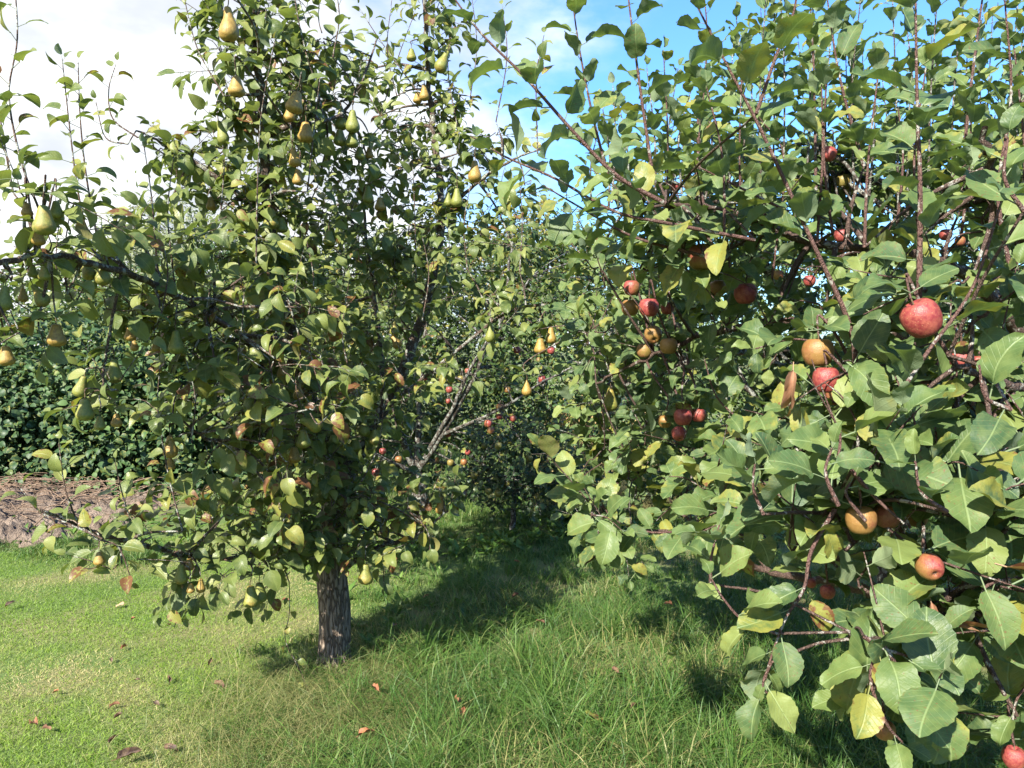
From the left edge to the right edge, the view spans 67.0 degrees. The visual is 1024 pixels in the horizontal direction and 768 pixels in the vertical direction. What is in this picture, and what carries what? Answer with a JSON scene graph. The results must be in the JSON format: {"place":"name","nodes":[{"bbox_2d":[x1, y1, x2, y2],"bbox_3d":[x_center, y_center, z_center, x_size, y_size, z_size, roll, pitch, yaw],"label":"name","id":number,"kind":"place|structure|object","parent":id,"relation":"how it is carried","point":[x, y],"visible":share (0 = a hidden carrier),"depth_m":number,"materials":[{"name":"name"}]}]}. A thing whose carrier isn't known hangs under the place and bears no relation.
{"place":"outdoors","nodes":[
{"label":"outdoors","id":0,"kind":"place"},
{"bbox_2d":[0,530,176,578],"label":"edge grass","id":1,"kind":"structure","parent":0,"point":[61,544],"depth_m":5.53,"materials":[{"name":"plant"}]},
{"bbox_2d":[0,348,1020,767],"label":"ground","id":2,"kind":"structure","parent":0,"point":[132,610],"depth_m":3.89,"materials":[{"name":"plant"}]},
{"bbox_2d":[0,485,171,547],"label":"soil mound","id":3,"kind":"object","parent":2,"relation":"on","point":[12,528],"visible":0.27,"depth_m":6.36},
{"bbox_2d":[0,470,198,525],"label":"dry twigs","id":4,"kind":"object","parent":3,"relation":"on","point":[37,482],"visible":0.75,"depth_m":6.68,"materials":[{"name":"wood"}]},
{"bbox_2d":[0,232,213,445],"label":"hedge shrub","id":5,"kind":"object","parent":2,"relation":"on","point":[11,287],"visible":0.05,"depth_m":11.31,"materials":[{"name":"green plant"}]},
{"bbox_2d":[111,746,141,760],"bbox_3d":[-1.370,1.316,2.748,0.101,0.039,0.034,-2,3,-28],"label":"fallen leaf","id":6,"kind":"object","parent":2,"relation":"on","point":[127,751],"visible":0.97,"depth_m":2.76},
{"bbox_2d":[42,154,323,352],"bbox_3d":[-7.155,-2.168,17.196,8.289,5.845,4.000,0,3,0],"label":"willow tree","id":7,"kind":"object","parent":2,"relation":"on","point":[136,251],"visible":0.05,"depth_m":16.65,"materials":[{"name":"green plant"}]},
{"bbox_2d":[0,279,400,499],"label":"bramble hedge","id":8,"kind":"object","parent":2,"relation":"on","point":[28,433],"visible":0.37,"depth_m":7.63,"materials":[{"name":"green plant"}]},
{"bbox_2d":[0,248,456,467],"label":"leafy shrub","id":9,"kind":"object","parent":2,"relation":"on","point":[100,312],"visible":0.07,"depth_m":9.24,"materials":[{"name":"green plant"}]},
{"bbox_2d":[113,210,370,373],"bbox_3d":[-4.379,-0.933,12.238,4.430,3.735,2.449,0,3,0],"label":"hedge shrub","id":10,"kind":"object","parent":2,"relation":"on","point":[211,244],"visible":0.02,"depth_m":12.16,"materials":[{"name":"green plant"}]},
{"bbox_2d":[0,595,603,767],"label":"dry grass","id":11,"kind":"structure","parent":2,"relation":"on","point":[295,697],"depth_m":3.08,"materials":[{"name":"plant"}]},
{"bbox_2d":[0,0,625,690],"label":"pear tree","id":12,"kind":"object","parent":2,"relation":"on","point":[260,268],"visible":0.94,"depth_m":3.10,"materials":[{"name":"green plant"}]},
{"bbox_2d":[0,280,12,310],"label":"pear","id":13,"kind":"object","parent":12,"relation":"attached to","point":[6,303],"visible":0.93,"depth_m":2.08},
{"bbox_2d":[0,341,15,365],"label":"pear","id":14,"kind":"object","parent":12,"relation":"attached to","point":[7,357],"visible":0.99,"depth_m":2.14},
{"bbox_2d":[18,284,28,301],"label":"pear","id":15,"kind":"object","parent":12,"relation":"attached to","point":[22,296],"visible":1,"depth_m":2.18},
{"bbox_2d":[20,198,33,216],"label":"pear","id":16,"kind":"object","parent":12,"relation":"attached to","point":[26,209],"visible":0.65,"depth_m":2.07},
{"bbox_2d":[27,262,37,277],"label":"pear","id":17,"kind":"object","parent":12,"relation":"attached to","point":[32,272],"visible":0.98,"depth_m":2.18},
{"bbox_2d":[31,232,45,245],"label":"pear","id":18,"kind":"object","parent":12,"relation":"attached to","point":[38,239],"visible":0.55,"depth_m":2.07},
{"bbox_2d":[30,279,50,306],"bbox_3d":[-1.342,-0.258,2.190,0.041,0.086,0.040,-30,2,7],"label":"pear","id":19,"kind":"object","parent":12,"relation":"attached to","point":[39,300],"visible":0.99,"depth_m":2.18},
{"bbox_2d":[32,197,56,235],"bbox_3d":[-1.200,-0.430,1.982,0.056,0.099,0.056,2,3,28],"label":"pear","id":20,"kind":"object","parent":12,"relation":"attached to","point":[43,223],"visible":1,"depth_m":1.97,"materials":[{"name":"food"}]},
{"bbox_2d":[38,262,50,280],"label":"pear","id":21,"kind":"object","parent":12,"relation":"attached to","point":[44,274],"visible":1,"depth_m":2.13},
{"bbox_2d":[46,317,66,346],"bbox_3d":[-1.295,-0.147,2.196,0.052,0.085,0.052,0,3,5],"label":"pear","id":22,"kind":"object","parent":12,"relation":"attached to","point":[56,337],"visible":1,"depth_m":2.18,"materials":[{"name":"food"}]},
{"bbox_2d":[50,197,63,218],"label":"pear","id":23,"kind":"object","parent":12,"relation":"attached to","point":[55,211],"visible":0.91,"depth_m":2.09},
{"bbox_2d":[72,371,87,397],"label":"pear","id":24,"kind":"object","parent":12,"relation":"attached to","point":[79,387],"visible":0.96,"depth_m":2.44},
{"bbox_2d":[75,392,94,420],"bbox_3d":[-1.330,0.070,2.407,0.056,0.091,0.056,-2,4,-38],"label":"pear","id":25,"kind":"object","parent":12,"relation":"attached to","point":[85,411],"visible":1,"depth_m":2.39,"materials":[{"name":"food"}]},
{"bbox_2d":[81,255,95,279],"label":"pear","id":26,"kind":"object","parent":12,"relation":"attached to","point":[88,273],"visible":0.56,"depth_m":2.37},
{"bbox_2d":[93,552,104,565],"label":"pear","id":27,"kind":"object","parent":12,"relation":"attached to","point":[99,559],"visible":1,"depth_m":2.62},
{"bbox_2d":[94,412,105,429],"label":"pear","id":28,"kind":"object","parent":12,"relation":"attached to","point":[99,424],"visible":1,"depth_m":2.45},
{"bbox_2d":[94,255,110,285],"bbox_3d":[-1.262,-0.350,2.385,0.048,0.092,0.047,9,4,41],"label":"pear","id":29,"kind":"object","parent":12,"relation":"attached to","point":[102,277],"visible":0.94,"depth_m":2.37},
{"bbox_2d":[106,353,122,383],"bbox_3d":[-1.286,-0.051,2.501,0.050,0.098,0.050,-2,3,-28],"label":"pear","id":30,"kind":"object","parent":12,"relation":"attached to","point":[114,372],"visible":0.98,"depth_m":2.49,"materials":[{"name":"food"}]},
{"bbox_2d":[111,412,122,426],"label":"pear","id":31,"kind":"object","parent":12,"relation":"attached to","point":[116,421],"visible":1,"depth_m":2.50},
{"bbox_2d":[162,430,177,457],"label":"pear","id":32,"kind":"object","parent":12,"relation":"attached to","point":[171,448],"visible":0.93,"depth_m":2.80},
{"bbox_2d":[168,325,183,354],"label":"pear","id":33,"kind":"object","parent":12,"relation":"attached to","point":[175,346],"visible":1,"depth_m":2.73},
{"bbox_2d":[174,559,187,584],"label":"pear","id":34,"kind":"object","parent":12,"relation":"attached to","point":[180,577],"visible":0.98,"depth_m":2.93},
{"bbox_2d":[206,197,216,210],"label":"pear","id":35,"kind":"object","parent":12,"relation":"attached to","point":[211,205],"visible":1,"depth_m":3.16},
{"bbox_2d":[216,116,228,144],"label":"pear","id":36,"kind":"object","parent":12,"relation":"attached to","point":[222,136],"visible":0.96,"depth_m":2.94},
{"bbox_2d":[218,0,238,42],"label":"pear","id":37,"kind":"object","parent":12,"relation":"attached to","point":[228,31],"visible":1,"depth_m":2.53,"materials":[{"name":"food"}]},
{"bbox_2d":[227,69,244,97],"bbox_3d":[-0.946,-1.031,2.653,0.058,0.094,0.057,-1,3,-16],"label":"pear","id":38,"kind":"object","parent":12,"relation":"attached to","point":[236,89],"visible":1,"depth_m":2.64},
{"bbox_2d":[242,580,258,607],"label":"pear","id":39,"kind":"object","parent":12,"relation":"attached to","point":[251,599],"visible":1,"depth_m":3.03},
{"bbox_2d":[255,577,267,603],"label":"pear","id":40,"kind":"object","parent":12,"relation":"attached to","point":[261,591],"visible":0.83,"depth_m":3.11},
{"bbox_2d":[263,202,278,229],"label":"pear","id":41,"kind":"object","parent":12,"relation":"attached to","point":[273,223],"visible":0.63,"depth_m":3.06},
{"bbox_2d":[276,213,287,232],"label":"pear","id":42,"kind":"object","parent":12,"relation":"attached to","point":[282,227],"visible":0.91,"depth_m":3.11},
{"bbox_2d":[283,110,294,122],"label":"pear","id":43,"kind":"object","parent":12,"relation":"attached to","point":[288,116],"visible":0.59,"depth_m":2.99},
{"bbox_2d":[285,85,302,113],"bbox_3d":[-0.797,-1.050,2.852,0.066,0.107,0.066,15,3,16],"label":"pear","id":44,"kind":"object","parent":12,"relation":"attached to","point":[293,104],"visible":1,"depth_m":2.83,"materials":[{"name":"food"}]},
{"bbox_2d":[289,143,300,166],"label":"pear","id":45,"kind":"object","parent":12,"relation":"attached to","point":[294,160],"visible":1,"depth_m":2.95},
{"bbox_2d":[289,442,300,463],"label":"pear","id":46,"kind":"object","parent":12,"relation":"attached to","point":[294,456],"visible":0.88,"depth_m":3.05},
{"bbox_2d":[292,167,303,184],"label":"pear","id":47,"kind":"object","parent":12,"relation":"attached to","point":[297,179],"visible":0.98,"depth_m":3.00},
{"bbox_2d":[296,424,310,448],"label":"pear","id":48,"kind":"object","parent":12,"relation":"attached to","point":[303,441],"visible":0.99,"depth_m":2.95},
{"bbox_2d":[297,115,313,142],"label":"pear","id":49,"kind":"object","parent":12,"relation":"attached to","point":[305,133],"visible":0.98,"depth_m":2.94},
{"bbox_2d":[295,417,322,432],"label":"pear","id":50,"kind":"object","parent":12,"relation":"attached to","point":[310,424],"visible":0.95,"depth_m":2.90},
{"bbox_2d":[323,227,334,245],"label":"pear","id":51,"kind":"object","parent":12,"relation":"attached to","point":[328,239],"visible":1,"depth_m":3.26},
{"bbox_2d":[333,129,345,145],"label":"pear","id":52,"kind":"object","parent":12,"relation":"attached to","point":[339,139],"visible":0.98,"depth_m":3.24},
{"bbox_2d":[334,104,346,129],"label":"pear","id":53,"kind":"object","parent":12,"relation":"attached to","point":[340,122],"visible":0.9,"depth_m":3.23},
{"bbox_2d":[345,133,358,147],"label":"pear","id":54,"kind":"object","parent":12,"relation":"attached to","point":[351,141],"visible":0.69,"depth_m":3.22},
{"bbox_2d":[345,104,359,133],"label":"pear","id":55,"kind":"object","parent":12,"relation":"attached to","point":[352,125],"visible":1,"depth_m":3.18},
{"bbox_2d":[350,431,361,451],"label":"pear","id":56,"kind":"object","parent":12,"relation":"attached to","point":[356,446],"visible":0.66,"depth_m":3.45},
{"bbox_2d":[354,143,364,160],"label":"pear","id":57,"kind":"object","parent":12,"relation":"attached to","point":[359,155],"visible":0.96,"depth_m":3.34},
{"bbox_2d":[358,418,369,435],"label":"pear","id":58,"kind":"object","parent":12,"relation":"attached to","point":[364,429],"visible":0.87,"depth_m":3.40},
{"bbox_2d":[358,558,372,584],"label":"pear","id":59,"kind":"object","parent":12,"relation":"attached to","point":[365,577],"visible":1,"depth_m":3.22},
{"bbox_2d":[363,181,373,203],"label":"pear","id":60,"kind":"object","parent":12,"relation":"attached to","point":[368,197],"visible":1,"depth_m":3.45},
{"bbox_2d":[369,429,380,444],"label":"pear","id":61,"kind":"object","parent":12,"relation":"attached to","point":[374,438],"visible":0.93,"depth_m":3.40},
{"bbox_2d":[374,194,385,210],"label":"pear","id":62,"kind":"object","parent":12,"relation":"attached to","point":[380,205],"visible":1,"depth_m":3.50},
{"bbox_2d":[419,81,429,100],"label":"pear","id":63,"kind":"object","parent":12,"relation":"attached to","point":[424,95],"visible":0.91,"depth_m":3.82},
{"bbox_2d":[434,46,449,73],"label":"pear","id":64,"kind":"object","parent":12,"relation":"attached to","point":[441,65],"visible":1,"depth_m":3.76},
{"bbox_2d":[451,185,462,207],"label":"pear","id":65,"kind":"object","parent":12,"relation":"attached to","point":[456,200],"visible":1,"depth_m":3.55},
{"bbox_2d":[468,155,481,182],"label":"pear","id":66,"kind":"object","parent":12,"relation":"attached to","point":[474,175],"visible":1,"depth_m":3.54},
{"bbox_2d":[485,319,494,342],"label":"pear","id":67,"kind":"object","parent":12,"relation":"attached to","point":[490,336],"visible":1,"depth_m":3.38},
{"bbox_2d":[522,380,531,395],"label":"pear","id":68,"kind":"object","parent":12,"relation":"attached to","point":[526,390],"visible":1,"depth_m":3.29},
{"bbox_2d":[534,337,546,353],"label":"pear","id":69,"kind":"object","parent":12,"relation":"attached to","point":[539,346],"visible":0.94,"depth_m":3.38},
{"bbox_2d":[546,324,555,343],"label":"pear","id":70,"kind":"object","parent":12,"relation":"attached to","point":[550,337],"visible":0.94,"depth_m":3.43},
{"bbox_2d":[603,382,617,411],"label":"pear","id":71,"kind":"object","parent":12,"relation":"attached to","point":[610,402],"visible":0.92,"depth_m":3.09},
{"bbox_2d":[325,217,487,403],"bbox_3d":[-2.884,-1.774,18.640,6.176,4.920,3.562,0,3,0],"label":"garden tree","id":72,"kind":"object","parent":2,"relation":"on","point":[452,314],"visible":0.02,"depth_m":18.37,"materials":[{"name":"green plant"}]},
{"bbox_2d":[270,228,559,449],"bbox_3d":[-1.625,-0.746,11.462,5.060,3.433,2.471,0,3,0],"label":"hedge shrub","id":73,"kind":"object","parent":2,"relation":"on","point":[490,405],"visible":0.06,"depth_m":11.41,"materials":[{"name":"green plant"}]},
{"bbox_2d":[0,492,877,756],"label":"ground weeds","id":74,"kind":"object","parent":2,"relation":"on","point":[508,536],"visible":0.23,"depth_m":5.59,"materials":[{"name":"green plant"}]},
{"bbox_2d":[283,191,638,514],"bbox_3d":[-0.481,-0.303,6.865,3.483,3.046,1.682,0,3,0],"label":"apple tree","id":75,"kind":"object","parent":2,"relation":"on","point":[448,424],"visible":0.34,"depth_m":6.73,"materials":[{"name":"green plant"}]},
{"bbox_2d":[438,407,604,532],"bbox_3d":[0.086,0.711,6.055,1.346,1.076,0.722,0,3,0],"label":"apple bush","id":76,"kind":"object","parent":2,"relation":"on","point":[489,467],"visible":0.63,"depth_m":5.98,"materials":[{"name":"green plant"}]},
{"bbox_2d":[458,187,634,409],"bbox_3d":[0.794,-1.828,17.727,4.948,5.113,3.240,0,3,0],"label":"garden tree","id":77,"kind":"object","parent":2,"relation":"on","point":[527,217],"visible":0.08,"depth_m":17.27,"materials":[{"name":"green plant"}]},
{"bbox_2d":[435,203,719,445],"bbox_3d":[1.254,-0.953,11.900,5.175,3.809,2.366,0,3,7],"label":"hedge shrub","id":78,"kind":"object","parent":2,"relation":"on","point":[559,397],"visible":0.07,"depth_m":11.53,"materials":[{"name":"green plant"}]},
{"bbox_2d":[476,458,707,526],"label":"dead grass","id":79,"kind":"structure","parent":2,"relation":"on","point":[624,488],"depth_m":6.70,"materials":[{"name":"plant"}]},
{"bbox_2d":[523,383,685,482],"bbox_3d":[0.993,0.534,7.579,1.850,1.191,1.009,1,3,26],"label":"dry shrub","id":80,"kind":"object","parent":2,"relation":"on","point":[574,422],"visible":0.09,"depth_m":7.56,"materials":[{"name":"green plant"}]},
{"bbox_2d":[442,0,1023,767],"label":"apple tree","id":81,"kind":"object","parent":2,"relation":"on","point":[910,662],"visible":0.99,"depth_m":1.49,"materials":[{"name":"green plant"}]},
{"bbox_2d":[621,297,638,315],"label":"apple","id":82,"kind":"object","parent":81,"relation":"hanging from","point":[631,306],"visible":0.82,"depth_m":2.62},
{"bbox_2d":[623,280,639,294],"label":"apple","id":83,"kind":"object","parent":81,"relation":"hanging from","point":[631,287],"visible":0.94,"depth_m":2.57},
{"bbox_2d":[636,342,650,357],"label":"apple","id":84,"kind":"object","parent":81,"relation":"hanging from","point":[643,350],"visible":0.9,"depth_m":2.58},
{"bbox_2d":[639,296,658,316],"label":"apple","id":85,"kind":"object","parent":81,"relation":"hanging from","point":[649,307],"visible":0.94,"depth_m":2.47,"materials":[{"name":"food"}]},
{"bbox_2d":[644,325,661,343],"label":"apple","id":86,"kind":"object","parent":81,"relation":"hanging from","point":[653,334],"visible":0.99,"depth_m":2.53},
{"bbox_2d":[658,415,671,427],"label":"apple","id":87,"kind":"object","parent":81,"relation":"hanging from","point":[662,419],"visible":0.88,"depth_m":2.49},
{"bbox_2d":[661,301,673,314],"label":"apple","id":88,"kind":"object","parent":81,"relation":"hanging from","point":[666,310],"visible":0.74,"depth_m":2.62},
{"bbox_2d":[660,336,677,353],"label":"apple","id":89,"kind":"object","parent":81,"relation":"hanging from","point":[668,345],"visible":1,"depth_m":2.48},
{"bbox_2d":[671,426,686,440],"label":"apple","id":90,"kind":"object","parent":81,"relation":"hanging from","point":[678,433],"visible":0.98,"depth_m":2.40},
{"bbox_2d":[674,407,691,424],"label":"apple","id":91,"kind":"object","parent":81,"relation":"hanging from","point":[682,416],"visible":1,"depth_m":2.34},
{"bbox_2d":[692,406,705,421],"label":"apple","id":92,"kind":"object","parent":81,"relation":"hanging from","point":[700,415],"visible":0.92,"depth_m":2.39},
{"bbox_2d":[688,241,711,269],"bbox_3d":[0.476,-0.324,1.936,0.072,0.074,0.072,-2,3,-30],"label":"apple","id":93,"kind":"object","parent":81,"relation":"hanging from","point":[697,263],"visible":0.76,"depth_m":1.91,"materials":[{"name":"food"}]},
{"bbox_2d":[710,278,725,294],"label":"apple","id":94,"kind":"object","parent":81,"relation":"hanging from","point":[716,286],"visible":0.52,"depth_m":2.22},
{"bbox_2d":[734,280,756,303],"bbox_3d":[0.632,-0.249,2.090,0.061,0.064,0.062,-2,4,-40],"label":"apple","id":95,"kind":"object","parent":81,"relation":"hanging from","point":[744,293],"visible":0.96,"depth_m":2.07,"materials":[{"name":"food"}]},
{"bbox_2d":[801,334,834,365],"bbox_3d":[0.613,-0.068,1.548,0.063,0.065,0.062,2,3,30],"label":"apple","id":96,"kind":"object","parent":81,"relation":"hanging from","point":[812,349],"visible":0.97,"depth_m":1.53,"materials":[{"name":"food"}]},
{"bbox_2d":[812,364,839,392],"bbox_3d":[0.610,-0.012,1.502,0.051,0.057,0.051,2,3,33],"label":"apple","id":97,"kind":"object","parent":81,"relation":"hanging from","point":[820,375],"visible":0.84,"depth_m":1.48,"materials":[{"name":"food"}]},
{"bbox_2d":[820,584,835,598],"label":"apple","id":98,"kind":"object","parent":81,"relation":"hanging from","point":[827,591],"visible":1,"depth_m":1.71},
{"bbox_2d":[845,504,877,534],"bbox_3d":[0.565,0.216,1.252,0.048,0.050,0.048,-1,3,-25],"label":"apple","id":99,"kind":"object","parent":81,"relation":"hanging from","point":[855,524],"visible":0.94,"depth_m":1.24,"materials":[{"name":"food"}]},
{"bbox_2d":[875,720,895,740],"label":"apple","id":100,"kind":"object","parent":81,"relation":"hanging from","point":[884,734],"visible":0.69,"depth_m":1.32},
{"bbox_2d":[873,504,899,527],"bbox_3d":[0.637,0.220,1.313,0.044,0.046,0.044,2,3,31],"label":"apple","id":101,"kind":"object","parent":81,"relation":"hanging from","point":[886,519],"visible":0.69,"depth_m":1.30,"materials":[{"name":"food"}]},
{"bbox_2d":[899,298,942,338],"bbox_3d":[0.694,-0.116,1.317,0.064,0.072,0.064,-31,3,-16],"label":"apple","id":102,"kind":"object","parent":81,"relation":"hanging from","point":[920,318],"visible":1,"depth_m":1.29,"materials":[{"name":"food"}]},
{"bbox_2d":[914,553,944,580],"bbox_3d":[0.657,0.286,1.219,0.042,0.041,0.043,-31,21,13],"label":"apple","id":103,"kind":"object","parent":81,"relation":"hanging from","point":[929,566],"visible":1,"depth_m":1.20,"materials":[{"name":"food"}]},
{"bbox_2d":[1001,745,1023,767],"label":"apple","id":104,"kind":"object","parent":81,"relation":"hanging from","point":[1012,756],"visible":1,"depth_m":1.37,"materials":[{"name":"food"}]},
{"bbox_2d":[615,211,894,443],"bbox_3d":[3.738,-0.906,11.610,5.075,3.724,2.526,0,3,0],"label":"hedge shrub","id":105,"kind":"object","parent":2,"relation":"on","point":[740,399],"visible":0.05,"depth_m":11.25,"materials":[{"name":"green plant"}]},
{"bbox_2d":[523,0,1023,590],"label":"apple tree","id":106,"kind":"object","parent":2,"relation":"on","point":[847,162],"visible":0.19,"depth_m":3.11,"materials":[{"name":"green plant"}]},
{"bbox_2d":[803,275,815,285],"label":"apple","id":107,"kind":"object","parent":106,"relation":"hanging from","point":[807,279],"visible":0.97,"depth_m":2.87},
{"bbox_2d":[825,146,836,161],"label":"apple","id":108,"kind":"object","parent":106,"relation":"hanging from","point":[830,153],"visible":0.84,"depth_m":2.94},
{"bbox_2d":[834,228,844,241],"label":"apple","id":109,"kind":"object","parent":106,"relation":"hanging from","point":[838,237],"visible":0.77,"depth_m":2.86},
{"bbox_2d":[836,172,849,187],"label":"apple","id":110,"kind":"object","parent":106,"relation":"hanging from","point":[843,179],"visible":0.98,"depth_m":3.04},
{"bbox_2d":[939,228,952,240],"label":"apple","id":111,"kind":"object","parent":106,"relation":"hanging from","point":[943,234],"visible":0.75,"depth_m":2.96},
{"bbox_2d":[823,227,1020,403],"bbox_3d":[7.859,-0.778,11.550,6.475,3.490,2.773,0,3,0],"label":"hedge shrub","id":112,"kind":"object","parent":2,"relation":"on","point":[935,229],"depth_m":11.40,"materials":[{"name":"green plant"}]},
{"bbox_2d":[0,0,1023,347],"label":"sky","id":113,"kind":"structure","parent":0,"point":[143,34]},
{"bbox_2d":[35,438,1020,522],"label":"rough grass","id":114,"kind":"structure","parent":0,"point":[446,501],"depth_m":7.47,"materials":[{"name":"plant"}]},
{"bbox_2d":[182,502,1023,767],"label":"long grass","id":115,"kind":"structure","parent":0,"point":[665,709],"depth_m":3.29,"materials":[{"name":"plant"}]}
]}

